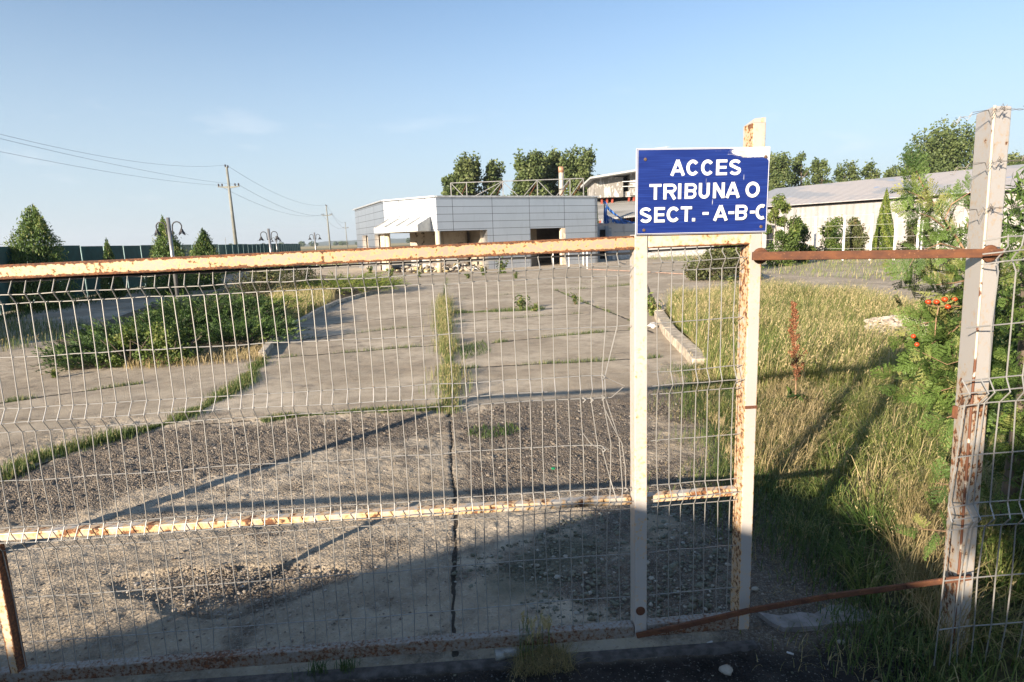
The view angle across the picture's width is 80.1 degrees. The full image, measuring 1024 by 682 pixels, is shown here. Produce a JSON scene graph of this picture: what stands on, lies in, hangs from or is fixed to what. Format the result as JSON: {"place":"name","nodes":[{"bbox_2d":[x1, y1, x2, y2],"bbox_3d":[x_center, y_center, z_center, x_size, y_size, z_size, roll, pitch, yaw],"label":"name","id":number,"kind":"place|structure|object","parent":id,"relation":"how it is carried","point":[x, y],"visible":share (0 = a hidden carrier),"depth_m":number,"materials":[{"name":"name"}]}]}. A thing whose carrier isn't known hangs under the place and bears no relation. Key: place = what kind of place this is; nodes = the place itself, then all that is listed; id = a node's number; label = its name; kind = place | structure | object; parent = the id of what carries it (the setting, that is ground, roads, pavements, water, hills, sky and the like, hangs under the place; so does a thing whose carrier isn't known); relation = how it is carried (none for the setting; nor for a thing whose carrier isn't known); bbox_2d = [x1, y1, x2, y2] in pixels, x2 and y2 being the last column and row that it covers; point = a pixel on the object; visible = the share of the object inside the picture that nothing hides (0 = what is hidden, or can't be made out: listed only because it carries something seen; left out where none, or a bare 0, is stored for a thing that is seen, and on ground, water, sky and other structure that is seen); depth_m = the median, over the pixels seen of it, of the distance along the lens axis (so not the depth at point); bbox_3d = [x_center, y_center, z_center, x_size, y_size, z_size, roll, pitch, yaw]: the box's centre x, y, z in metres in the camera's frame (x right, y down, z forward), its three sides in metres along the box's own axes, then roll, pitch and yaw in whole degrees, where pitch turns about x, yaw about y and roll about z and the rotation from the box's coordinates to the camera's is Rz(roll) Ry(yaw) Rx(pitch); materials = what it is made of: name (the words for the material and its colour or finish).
{"place":"outdoors","nodes":[
{"label":"outdoors","id":0,"kind":"place"},
{"bbox_2d":[5,379,143,402],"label":"joint grass","id":1,"kind":"structure","parent":0,"point":[15,398],"depth_m":7.41,"materials":[{"name":"plant"}]},
{"bbox_2d":[0,272,237,319],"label":"fence foot grass","id":2,"kind":"structure","parent":0,"point":[11,313],"depth_m":19.18,"materials":[{"name":"plant"}]},
{"bbox_2d":[0,242,409,420],"bbox_3d":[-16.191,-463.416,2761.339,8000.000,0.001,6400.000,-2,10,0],"label":"field ground","id":3,"kind":"structure","parent":0,"point":[305,250],"depth_m":271.14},
{"bbox_2d":[228,238,409,246],"bbox_3d":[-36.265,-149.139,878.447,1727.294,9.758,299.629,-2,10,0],"label":"distant woods","id":4,"kind":"object","parent":3,"relation":"on","point":[302,243],"visible":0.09,"depth_m":869.60,"materials":[{"name":"green plant"}]},
{"bbox_2d":[540,147,562,195],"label":"tree","id":5,"kind":"object","parent":3,"relation":"on","point":[552,158],"visible":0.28,"depth_m":78.41,"materials":[{"name":"green plant"}]},
{"bbox_2d":[654,311,707,368],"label":"meadow kerb","id":6,"kind":"structure","parent":3,"relation":"on","point":[689,346],"depth_m":9.09,"materials":[{"name":"concrete"}]},
{"bbox_2d":[768,151,796,190],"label":"tree","id":7,"kind":"object","parent":3,"relation":"on","point":[779,170],"visible":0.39,"depth_m":90.98,"materials":[{"name":"green plant"}]},
{"bbox_2d":[788,151,813,186],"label":"tree","id":8,"kind":"object","parent":3,"relation":"on","point":[798,165],"visible":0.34,"depth_m":94.83,"materials":[{"name":"green plant"}]},
{"bbox_2d":[809,157,831,184],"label":"tree","id":9,"kind":"object","parent":3,"relation":"on","point":[817,166],"visible":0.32,"depth_m":94.62,"materials":[{"name":"green plant"}]},
{"bbox_2d":[828,159,862,182],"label":"tree","id":10,"kind":"object","parent":3,"relation":"on","point":[840,174],"visible":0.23,"depth_m":94.64,"materials":[{"name":"green plant"}]},
{"bbox_2d":[860,157,883,179],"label":"tree","id":11,"kind":"object","parent":3,"relation":"on","point":[872,174],"visible":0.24,"depth_m":94.94,"materials":[{"name":"green plant"}]},
{"bbox_2d":[882,162,900,177],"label":"tree","id":12,"kind":"object","parent":3,"relation":"on","point":[891,172],"visible":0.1,"depth_m":92.20,"materials":[{"name":"green plant"}]},
{"bbox_2d":[896,114,975,175],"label":"tree","id":13,"kind":"object","parent":3,"relation":"on","point":[947,149],"visible":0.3,"depth_m":82.30,"materials":[{"name":"green plant"}]},
{"bbox_2d":[1007,152,1023,165],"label":"tree","id":14,"kind":"object","parent":3,"relation":"on","point":[1014,157],"visible":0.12,"depth_m":87.28,"materials":[{"name":"green plant"}]},
{"bbox_2d":[57,275,378,369],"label":"island soil","id":15,"kind":"structure","parent":0,"point":[205,343],"depth_m":12.86,"materials":[{"name":"soil"}]},
{"bbox_2d":[32,342,129,374],"bbox_3d":[-6.500,0.183,9.348,1.430,0.400,1.361,-9,12,-36],"label":"juniper","id":16,"kind":"object","parent":15,"relation":"on","point":[61,362],"visible":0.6,"depth_m":9.01,"materials":[{"name":"green plant"}]},
{"bbox_2d":[31,325,151,363],"bbox_3d":[-6.544,0.035,9.869,1.859,0.520,1.614,-2,10,0],"label":"juniper","id":17,"kind":"object","parent":15,"relation":"on","point":[87,345],"visible":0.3,"depth_m":9.58,"materials":[{"name":"green plant"}]},
{"bbox_2d":[95,321,149,368],"bbox_3d":[-5.850,0.054,9.257,0.790,0.683,0.674,-4,10,-12],"label":"shrub","id":18,"kind":"object","parent":15,"relation":"on","point":[128,338],"visible":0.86,"depth_m":9.16,"materials":[{"name":"green plant"}]},
{"bbox_2d":[67,308,191,348],"bbox_3d":[-6.831,-0.228,11.043,2.175,0.669,2.022,-2,10,0],"label":"juniper","id":19,"kind":"object","parent":15,"relation":"on","point":[98,330],"visible":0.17,"depth_m":10.69,"materials":[{"name":"green plant"}]},
{"bbox_2d":[104,304,219,342],"bbox_3d":[-6.306,-0.290,11.183,2.180,0.709,1.909,-2,10,0],"label":"juniper","id":20,"kind":"object","parent":15,"relation":"on","point":[187,327],"visible":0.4,"depth_m":10.93,"materials":[{"name":"green plant"}]},
{"bbox_2d":[131,320,207,366],"bbox_3d":[-5.267,0.017,9.336,1.047,0.696,1.028,-2,10,0],"label":"shrub","id":21,"kind":"object","parent":15,"relation":"on","point":[159,339],"visible":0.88,"depth_m":9.19,"materials":[{"name":"green plant"}]},
{"bbox_2d":[152,217,187,301],"bbox_3d":[-10.223,-2.347,18.407,1.035,2.710,0.347,-2,10,0],"label":"street lamp","id":22,"kind":"object","parent":15,"relation":"on","point":[170,239],"visible":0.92,"depth_m":18.24,"materials":[{"name":"metal"}]},
{"bbox_2d":[123,340,266,369],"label":"island grass","id":23,"kind":"structure","parent":15,"relation":"on","point":[253,351],"depth_m":9.32,"materials":[{"name":"plant"}]},
{"bbox_2d":[129,287,301,330],"bbox_3d":[-6.007,-0.611,12.212,3.308,0.977,2.696,-2,10,0],"label":"juniper","id":24,"kind":"object","parent":15,"relation":"on","point":[225,308],"visible":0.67,"depth_m":12.00,"materials":[{"name":"green plant"}]},
{"bbox_2d":[188,306,309,348],"bbox_3d":[-4.668,-0.266,10.886,2.040,0.646,1.744,-5,10,-16],"label":"juniper","id":25,"kind":"object","parent":15,"relation":"on","point":[268,328],"visible":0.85,"depth_m":10.69,"materials":[{"name":"green plant"}]},
{"bbox_2d":[220,267,289,297],"bbox_3d":[-8.421,-2.020,19.944,2.034,1.399,2.369,-2,10,0],"label":"shrub","id":26,"kind":"object","parent":15,"relation":"on","point":[261,276],"visible":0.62,"depth_m":19.62,"materials":[{"name":"green plant"}]},
{"bbox_2d":[203,293,317,314],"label":"juniper","id":27,"kind":"object","parent":15,"relation":"on","point":[287,298],"visible":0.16,"depth_m":15.11,"materials":[{"name":"green plant"}]},
{"bbox_2d":[259,229,280,267],"bbox_3d":[-10.940,-3.806,27.689,1.035,2.551,0.347,-2,10,0],"label":"street lamp","id":28,"kind":"object","parent":15,"relation":"on","point":[269,238],"visible":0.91,"depth_m":27.51,"materials":[{"name":"metal"}]},
{"bbox_2d":[260,265,320,290],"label":"shrub","id":29,"kind":"object","parent":15,"relation":"on","point":[296,273],"visible":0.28,"depth_m":22.13,"materials":[{"name":"green plant"}]},
{"bbox_2d":[290,269,411,294],"bbox_3d":[-5.605,-2.062,21.156,4.365,0.836,3.665,-2,10,0],"label":"juniper","id":30,"kind":"object","parent":15,"relation":"on","point":[371,282],"visible":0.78,"depth_m":20.76,"materials":[{"name":"green plant"}]},
{"bbox_2d":[0,457,452,663],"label":"fine gravel","id":31,"kind":"structure","parent":0,"point":[169,619],"depth_m":3.34,"materials":[{"name":"gravel"}]},
{"bbox_2d":[264,280,338,328],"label":"island grass","id":32,"kind":"structure","parent":0,"point":[318,294],"depth_m":17.41,"materials":[{"name":"plant"}]},
{"bbox_2d":[258,290,377,356],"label":"island kerb","id":33,"kind":"structure","parent":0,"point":[268,347],"depth_m":14.88,"materials":[{"name":"concrete"}]},
{"bbox_2d":[280,343,420,357],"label":"joint grass","id":34,"kind":"structure","parent":0,"point":[347,350],"depth_m":9.84,"materials":[{"name":"plant"}]},
{"bbox_2d":[261,401,448,422],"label":"joint grass","id":35,"kind":"structure","parent":0,"point":[383,407],"depth_m":6.23,"materials":[{"name":"plant"}]},
{"bbox_2d":[301,243,409,248],"bbox_3d":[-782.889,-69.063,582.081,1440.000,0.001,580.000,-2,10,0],"label":"crop field","id":36,"kind":"structure","parent":0,"point":[338,246],"depth_m":455.21,"materials":[{"name":"plant"}]},
{"bbox_2d":[305,238,406,245],"bbox_3d":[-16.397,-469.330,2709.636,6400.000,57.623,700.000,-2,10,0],"label":"hills","id":37,"kind":"structure","parent":0,"point":[354,241],"depth_m":2462.29,"materials":[{"name":"plant"}]},
{"bbox_2d":[423,292,478,413],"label":"tall joint grass","id":38,"kind":"structure","parent":0,"point":[441,318],"depth_m":8.97,"materials":[{"name":"plant"}]},
{"bbox_2d":[0,396,936,681],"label":"pavement by gate","id":39,"kind":"structure","parent":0,"point":[464,534],"depth_m":3.45,"materials":[{"name":"concrete"}]},
{"bbox_2d":[334,655,364,673],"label":"green grass tuft","id":40,"kind":"object","parent":39,"relation":"on","point":[343,665],"visible":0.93,"depth_m":2.46,"materials":[{"name":"plant"}]},
{"bbox_2d":[0,117,765,681],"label":"metal gate","id":41,"kind":"structure","parent":39,"relation":"on","point":[636,499],"depth_m":2.38,"materials":[{"name":"metal"}]},
{"bbox_2d":[635,147,769,234],"bbox_3d":[0.701,-0.550,2.239,0.501,0.315,0.015,-2,10,-3],"label":"access sign","id":42,"kind":"object","parent":41,"relation":"attached to","point":[715,190],"visible":1,"depth_m":2.24,"materials":[{"name":"blue plastic"}]},
{"bbox_2d":[0,384,871,619],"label":"gravel","id":43,"kind":"structure","parent":39,"relation":"on","point":[229,610],"depth_m":4.41,"materials":[{"name":"gravel"}]},
{"bbox_2d":[161,640,757,681],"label":"gate sill","id":44,"kind":"structure","parent":39,"relation":"on","point":[460,666],"depth_m":2.47,"materials":[{"name":"concrete"}]},
{"bbox_2d":[291,657,332,681],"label":"green grass tuft","id":45,"kind":"object","parent":44,"relation":"on","point":[313,669],"visible":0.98,"depth_m":2.45,"materials":[{"name":"plant"}]},
{"bbox_2d":[468,421,519,438],"bbox_3d":[-0.159,0.788,5.444,0.484,0.048,0.357,-3,10,-8],"label":"weed patch","id":46,"kind":"object","parent":39,"relation":"on","point":[487,430],"visible":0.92,"depth_m":5.43,"materials":[{"name":"green plant"}]},
{"bbox_2d":[494,643,556,660],"bbox_3d":[0.061,1.276,2.519,0.265,0.044,0.045,-4,10,-11],"label":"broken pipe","id":47,"kind":"object","parent":39,"relation":"on","point":[498,652],"visible":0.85,"depth_m":2.49,"materials":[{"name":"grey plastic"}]},
{"bbox_2d":[519,609,555,667],"bbox_3d":[0.099,1.191,2.491,0.158,0.218,0.176,-2,10,0],"label":"green grass tuft","id":48,"kind":"object","parent":39,"relation":"on","point":[546,625],"visible":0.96,"depth_m":2.48,"materials":[{"name":"plant"}]},
{"bbox_2d":[487,627,594,681],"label":"dry grass tuft","id":49,"kind":"object","parent":39,"relation":"on","point":[538,664],"visible":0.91,"depth_m":2.44,"materials":[{"name":"plant"}]},
{"bbox_2d":[719,664,732,675],"bbox_3d":[0.836,1.288,2.384,0.047,0.030,0.047,-10,12,-38],"label":"stone","id":50,"kind":"object","parent":39,"relation":"on","point":[726,669],"visible":1,"depth_m":2.37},
{"bbox_2d":[758,604,877,631],"bbox_3d":[1.361,1.229,2.705,0.492,0.024,0.132,-3,10,-6],"label":"broken slab","id":51,"kind":"object","parent":39,"relation":"on","point":[773,621],"depth_m":2.68,"materials":[{"name":"concrete"}]},
{"bbox_2d":[939,105,1011,656],"bbox_3d":[1.752,0.237,2.323,0.108,2.140,0.231,1,10,19],"label":"fence post","id":52,"kind":"object","parent":39,"relation":"on","point":[992,133],"visible":0.77,"depth_m":2.24,"materials":[{"name":"metal"}]},
{"bbox_2d":[636,574,971,637],"bbox_3d":[1.133,1.058,2.431,1.257,0.328,0.031,-1,10,7],"label":"rusty bar","id":53,"kind":"object","parent":52,"relation":"attached to","point":[805,600],"visible":0.98,"depth_m":2.43,"materials":[{"name":"metal"}]},
{"bbox_2d":[752,245,1003,263],"bbox_3d":[1.304,-0.313,2.212,0.827,0.073,0.058,0,10,11],"label":"rusty bar","id":54,"kind":"object","parent":52,"relation":"attached to","point":[761,255],"visible":0.92,"depth_m":2.18,"materials":[{"name":"metal"}]},
{"bbox_2d":[0,274,956,419],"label":"pavement slabs","id":55,"kind":"structure","parent":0,"point":[616,370],"depth_m":8.79,"materials":[{"name":"concrete"}]},
{"bbox_2d":[0,355,277,481],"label":"joint grass","id":56,"kind":"structure","parent":55,"relation":"on","point":[245,379],"depth_m":5.71,"materials":[{"name":"plant"}]},
{"bbox_2d":[458,339,491,359],"bbox_3d":[-0.599,0.102,9.525,0.529,0.074,1.570,-3,10,-9],"label":"weed patch","id":57,"kind":"object","parent":55,"relation":"on","point":[473,349],"visible":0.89,"depth_m":9.46,"materials":[{"name":"green plant"}]},
{"bbox_2d":[647,292,661,315],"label":"weed","id":58,"kind":"object","parent":55,"relation":"on","point":[651,307],"visible":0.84,"depth_m":12.75,"materials":[{"name":"green plant"}]},
{"bbox_2d":[682,248,762,281],"bbox_3d":[7.293,-2.709,21.244,2.409,1.244,2.173,-4,10,-14],"label":"shrub","id":59,"kind":"object","parent":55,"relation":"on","point":[715,254],"visible":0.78,"depth_m":21.20,"materials":[{"name":"green plant"}]},
{"bbox_2d":[452,305,544,313],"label":"joint grass","id":60,"kind":"structure","parent":0,"point":[501,310],"depth_m":14.44,"materials":[{"name":"plant"}]},
{"bbox_2d":[0,252,1019,448],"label":"pavement","id":61,"kind":"structure","parent":0,"point":[111,308],"depth_m":25.52,"materials":[{"name":"concrete"}]},
{"bbox_2d":[0,203,84,311],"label":"conifer","id":62,"kind":"object","parent":61,"relation":"on","point":[35,225],"visible":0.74,"depth_m":18.96,"materials":[{"name":"green plant"}]},
{"bbox_2d":[0,315,98,351],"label":"verge grass","id":63,"kind":"structure","parent":61,"relation":"on","point":[15,336],"depth_m":13.13,"materials":[{"name":"plant"}]},
{"bbox_2d":[99,238,127,297],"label":"conifer","id":64,"kind":"object","parent":61,"relation":"on","point":[117,281],"visible":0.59,"depth_m":22.65,"materials":[{"name":"green plant"}]},
{"bbox_2d":[0,244,300,313],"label":"metal fence","id":65,"kind":"object","parent":61,"relation":"on","point":[82,253],"visible":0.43,"depth_m":25.27,"materials":[{"name":"metal"}]},
{"bbox_2d":[142,214,199,295],"bbox_3d":[-13.207,-3.236,23.281,1.889,3.154,2.056,-2,10,0],"label":"conifer","id":66,"kind":"object","parent":61,"relation":"on","point":[161,248],"visible":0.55,"depth_m":22.95,"materials":[{"name":"green plant"}]},
{"bbox_2d":[187,228,226,290],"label":"conifer","id":67,"kind":"object","parent":61,"relation":"on","point":[203,245],"visible":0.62,"depth_m":25.47,"materials":[{"name":"green plant"}]},
{"bbox_2d":[218,164,239,243],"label":"utility pole","id":68,"kind":"object","parent":61,"relation":"on","point":[229,187],"visible":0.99,"depth_m":58.36,"materials":[{"name":"concrete"}]},
{"bbox_2d":[387,263,485,272],"bbox_3d":[-4.278,-4.159,34.980,5.670,0.660,4.117,-2,10,0],"label":"debris","id":69,"kind":"object","parent":61,"relation":"on","point":[452,268],"visible":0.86,"depth_m":34.38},
{"bbox_2d":[441,151,484,195],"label":"tree","id":70,"kind":"object","parent":61,"relation":"on","point":[467,169],"visible":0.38,"depth_m":74.68,"materials":[{"name":"green plant"}]},
{"bbox_2d":[352,195,598,272],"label":"pavilion","id":71,"kind":"structure","parent":61,"relation":"on","point":[433,220],"depth_m":35.42,"materials":[{"name":"paint"}]},
{"bbox_2d":[450,178,583,195],"bbox_3d":[0.090,-9.437,38.668,8.774,1.335,1.450,-2,10,0],"label":"roof railing","id":72,"kind":"object","parent":71,"relation":"on","point":[500,182],"visible":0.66,"depth_m":37.93,"materials":[{"name":"metal"}]},
{"bbox_2d":[558,167,563,195],"bbox_3d":[3.193,-10.071,39.394,0.357,2.293,0.357,-2,10,0],"label":"flue pipe","id":73,"kind":"object","parent":71,"relation":"on","point":[561,175],"visible":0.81,"depth_m":39.21,"materials":[{"name":"metal"}]},
{"bbox_2d":[478,158,505,195],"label":"tree","id":74,"kind":"object","parent":61,"relation":"on","point":[494,171],"visible":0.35,"depth_m":76.94,"materials":[{"name":"green plant"}]},
{"bbox_2d":[504,148,554,195],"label":"tree","id":75,"kind":"object","parent":61,"relation":"on","point":[531,167],"visible":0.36,"depth_m":74.43,"materials":[{"name":"green plant"}]},
{"bbox_2d":[555,144,599,222],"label":"tree","id":76,"kind":"object","parent":61,"relation":"on","point":[574,165],"visible":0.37,"depth_m":76.50,"materials":[{"name":"green plant"}]},
{"bbox_2d":[580,146,668,222],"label":"grandstand","id":77,"kind":"object","parent":61,"relation":"on","point":[616,191],"visible":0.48,"depth_m":51.61,"materials":[{"name":"white metal"}]},
{"bbox_2d":[603,201,634,223],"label":"tarpaulin","id":78,"kind":"object","parent":77,"relation":"attached to","point":[607,219],"visible":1,"depth_m":41.46,"materials":[{"name":"plastic"}]},
{"bbox_2d":[598,223,765,258],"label":"wall","id":79,"kind":"structure","parent":61,"relation":"on","point":[609,229],"depth_m":43.41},
{"bbox_2d":[763,193,802,266],"bbox_3d":[12.459,-5.096,27.981,1.738,3.364,1.535,-2,10,0],"label":"shrub","id":80,"kind":"object","parent":61,"relation":"on","point":[787,241],"visible":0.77,"depth_m":27.87,"materials":[{"name":"green plant"}]},
{"bbox_2d":[786,221,816,263],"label":"shrub","id":81,"kind":"object","parent":61,"relation":"on","point":[804,235],"visible":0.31,"depth_m":29.35,"materials":[{"name":"green plant"}]},
{"bbox_2d":[816,215,848,250],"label":"shrub","id":82,"kind":"object","parent":61,"relation":"on","point":[831,235],"visible":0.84,"depth_m":32.87,"materials":[{"name":"green plant"}]},
{"bbox_2d":[844,216,873,250],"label":"shrub","id":83,"kind":"object","parent":61,"relation":"on","point":[855,234],"visible":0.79,"depth_m":32.36,"materials":[{"name":"green plant"}]},
{"bbox_2d":[764,210,966,260],"bbox_3d":[17.379,-5.253,31.095,9.330,2.320,1.250,6,13,40],"label":"white fence","id":84,"kind":"object","parent":61,"relation":"on","point":[871,232],"visible":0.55,"depth_m":30.09,"materials":[{"name":"metal"}]},
{"bbox_2d":[872,188,896,249],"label":"conifer","id":85,"kind":"object","parent":61,"relation":"on","point":[883,226],"visible":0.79,"depth_m":31.82,"materials":[{"name":"green plant"}]},
{"bbox_2d":[766,164,1023,250],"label":"warehouse","id":86,"kind":"structure","parent":61,"relation":"on","point":[860,199],"depth_m":42.98,"materials":[{"name":"metal"}]},
{"bbox_2d":[896,215,942,249],"bbox_3d":[21.273,-5.487,31.730,2.280,2.291,1.641,6,13,40],"label":"shrub","id":87,"kind":"object","parent":61,"relation":"on","point":[911,236],"visible":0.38,"depth_m":31.59,"materials":[{"name":"green plant"}]},
{"bbox_2d":[0,0,1023,246],"label":"sky","id":88,"kind":"structure","parent":0,"point":[344,106],"materials":[{"name":"blue"}]},
{"bbox_2d":[459,353,662,368],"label":"joint grass","id":89,"kind":"structure","parent":0,"point":[597,359],"depth_m":8.35,"materials":[{"name":"plant"}]},
{"bbox_2d":[492,328,629,342],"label":"joint grass","id":90,"kind":"structure","parent":0,"point":[573,333],"depth_m":10.64,"materials":[{"name":"plant"}]},
{"bbox_2d":[451,498,752,624],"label":"river gravel","id":91,"kind":"structure","parent":0,"point":[707,605],"depth_m":3.17,"materials":[{"name":"gravel"}]},
{"bbox_2d":[679,305,1023,681],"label":"meadow grass","id":92,"kind":"structure","parent":0,"point":[931,444],"depth_m":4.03,"materials":[{"name":"plant"}]},
{"bbox_2d":[688,356,734,469],"bbox_3d":[2.011,0.542,6.220,0.494,0.126,4.543,1,10,16],"label":"grass fringe","id":93,"kind":"object","parent":92,"relation":"on","point":[716,422],"depth_m":5.70,"materials":[{"name":"plant"}]},
{"bbox_2d":[717,371,867,493],"bbox_3d":[2.314,0.634,5.162,1.230,0.275,3.042,3,11,28],"label":"dead grass patch","id":94,"kind":"object","parent":92,"relation":"on","point":[774,396],"visible":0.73,"depth_m":4.82,"materials":[{"name":"plant"}]},
{"bbox_2d":[780,301,807,412],"bbox_3d":[2.538,0.173,5.463,0.213,1.068,0.222,-8,12,-34],"label":"dock plant","id":95,"kind":"object","parent":92,"relation":"on","point":[795,365],"visible":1,"depth_m":5.44,"materials":[{"name":"brown plant"}]},
{"bbox_2d":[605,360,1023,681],"bbox_3d":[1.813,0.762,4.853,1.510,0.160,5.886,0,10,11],"label":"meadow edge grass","id":96,"kind":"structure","parent":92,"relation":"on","point":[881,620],"depth_m":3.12,"materials":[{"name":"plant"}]},
{"bbox_2d":[651,274,1016,396],"bbox_3d":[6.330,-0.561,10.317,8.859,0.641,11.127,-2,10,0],"label":"tall meadow grass","id":97,"kind":"structure","parent":92,"relation":"on","point":[689,306],"depth_m":8.60,"materials":[{"name":"plant"}]},
{"bbox_2d":[864,315,928,341],"bbox_3d":[5.323,-0.095,8.330,0.942,0.494,3.747,4,11,31],"label":"pale rubble","id":98,"kind":"object","parent":92,"relation":"on","point":[890,320],"visible":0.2,"depth_m":8.36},
{"bbox_2d":[843,449,1023,674],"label":"dead grass by post","id":99,"kind":"structure","parent":92,"relation":"on","point":[919,549],"depth_m":2.87,"materials":[{"name":"plant"}]},
{"bbox_2d":[870,143,1023,566],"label":"thuja","id":100,"kind":"object","parent":92,"relation":"on","point":[937,344],"visible":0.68,"depth_m":2.71,"materials":[{"name":"green plant"}]},
{"bbox_2d":[925,297,959,334],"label":"rose branch","id":101,"kind":"object","parent":100,"relation":"attached to","point":[944,299],"visible":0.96,"depth_m":2.62,"materials":[{"name":"plant"}]},
{"bbox_2d":[933,234,1023,665],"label":"wire fence panel","id":102,"kind":"object","parent":92,"relation":"on","point":[993,453],"visible":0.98,"depth_m":2.20,"materials":[{"name":"paint"}]},
{"bbox_2d":[958,158,1023,449],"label":"thuja","id":103,"kind":"object","parent":92,"relation":"on","point":[1005,335],"visible":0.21,"depth_m":4.05,"materials":[{"name":"green plant"}]},
{"bbox_2d":[723,272,1020,307],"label":"yard path","id":104,"kind":"structure","parent":0,"point":[879,282],"depth_m":18.66,"materials":[{"name":"concrete"}]},
{"label":"yard lawn","id":105,"kind":"structure","parent":0,"visible":0},
{"bbox_2d":[649,248,1019,285],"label":"yard grass","id":106,"kind":"structure","parent":105,"relation":"on","point":[833,266],"depth_m":25.00,"materials":[{"name":"plant"}]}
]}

